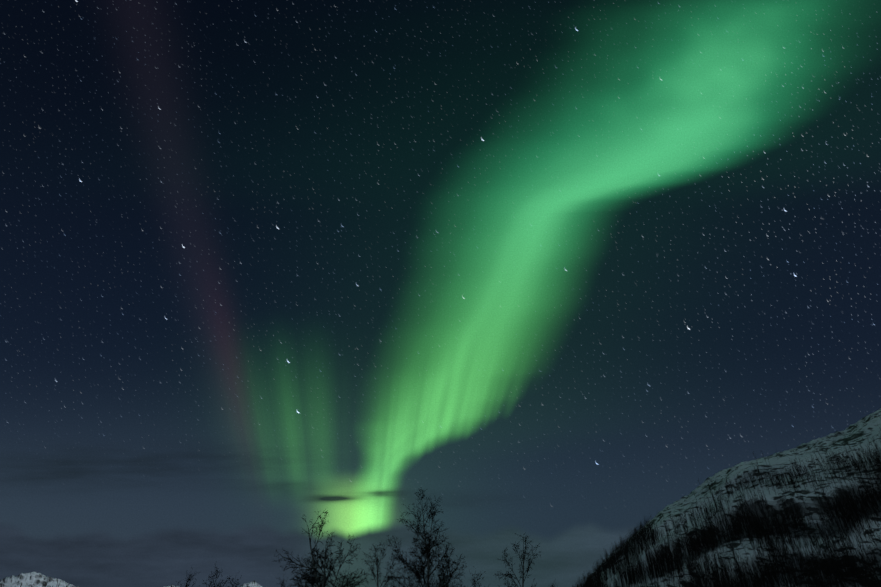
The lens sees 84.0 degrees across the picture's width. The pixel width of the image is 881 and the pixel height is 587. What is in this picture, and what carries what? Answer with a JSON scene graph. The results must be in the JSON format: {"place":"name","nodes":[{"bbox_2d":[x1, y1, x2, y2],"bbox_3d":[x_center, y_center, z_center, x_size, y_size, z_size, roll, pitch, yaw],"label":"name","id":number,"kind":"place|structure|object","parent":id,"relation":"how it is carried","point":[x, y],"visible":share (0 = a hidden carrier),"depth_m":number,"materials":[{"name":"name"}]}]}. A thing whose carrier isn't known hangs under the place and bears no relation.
{"place":"outdoors","nodes":[
{"label":"outdoors","id":0,"kind":"place"},
{"bbox_2d":[0,572,261,586],"bbox_3d":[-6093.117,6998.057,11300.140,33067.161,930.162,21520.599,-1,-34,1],"label":"mountain peaks","id":1,"kind":"object","parent":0,"point":[33,579],"depth_m":10234.84,"materials":[{"name":"white snow"}]},
{"bbox_2d":[0,0,880,586],"label":"sky","id":2,"kind":"structure","parent":0,"point":[551,271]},
{"bbox_2d":[592,408,880,586],"bbox_3d":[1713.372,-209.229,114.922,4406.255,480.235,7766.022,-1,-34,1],"label":"hillside terrain","id":3,"kind":"structure","parent":0,"point":[869,424],"depth_m":221.01,"materials":[{"name":"white snow"}]},
{"bbox_2d":[572,427,880,586],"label":"trees","id":4,"kind":"object","parent":3,"relation":"on","point":[693,545],"visible":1,"depth_m":186.56,"materials":[{"name":"black plant"}]},
{"label":"ground","id":5,"kind":"structure","parent":0,"visible":0},
{"bbox_2d":[171,568,200,586],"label":"birch","id":6,"kind":"object","parent":5,"relation":"on","point":[188,579],"visible":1,"depth_m":39.56,"materials":[{"name":"black plant"}]},
{"bbox_2d":[202,564,229,586],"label":"birch","id":7,"kind":"object","parent":5,"relation":"on","point":[211,577],"visible":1,"depth_m":36.75,"materials":[{"name":"black plant"}]},
{"bbox_2d":[225,572,241,586],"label":"birch","id":8,"kind":"object","parent":5,"relation":"on","point":[234,582],"visible":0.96,"depth_m":42.27,"materials":[{"name":"black plant"}]},
{"bbox_2d":[272,509,369,586],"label":"birch","id":9,"kind":"object","parent":5,"relation":"on","point":[314,578],"visible":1,"depth_m":28.48,"materials":[{"name":"black plant"}]},
{"bbox_2d":[362,544,401,586],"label":"birch","id":10,"kind":"object","parent":5,"relation":"on","point":[377,566],"visible":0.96,"depth_m":36.58,"materials":[{"name":"black plant"}]},
{"bbox_2d":[379,489,466,586],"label":"birch","id":11,"kind":"object","parent":5,"relation":"on","point":[445,579],"visible":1,"depth_m":31.91,"materials":[{"name":"black plant"}]},
{"bbox_2d":[461,567,485,586],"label":"birch","id":12,"kind":"object","parent":5,"relation":"on","point":[477,579],"visible":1,"depth_m":40.67,"materials":[{"name":"black plant"}]},
{"bbox_2d":[493,533,540,586],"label":"birch","id":13,"kind":"object","parent":5,"relation":"on","point":[523,560],"visible":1,"depth_m":32.05,"materials":[{"name":"black plant"}]}
]}

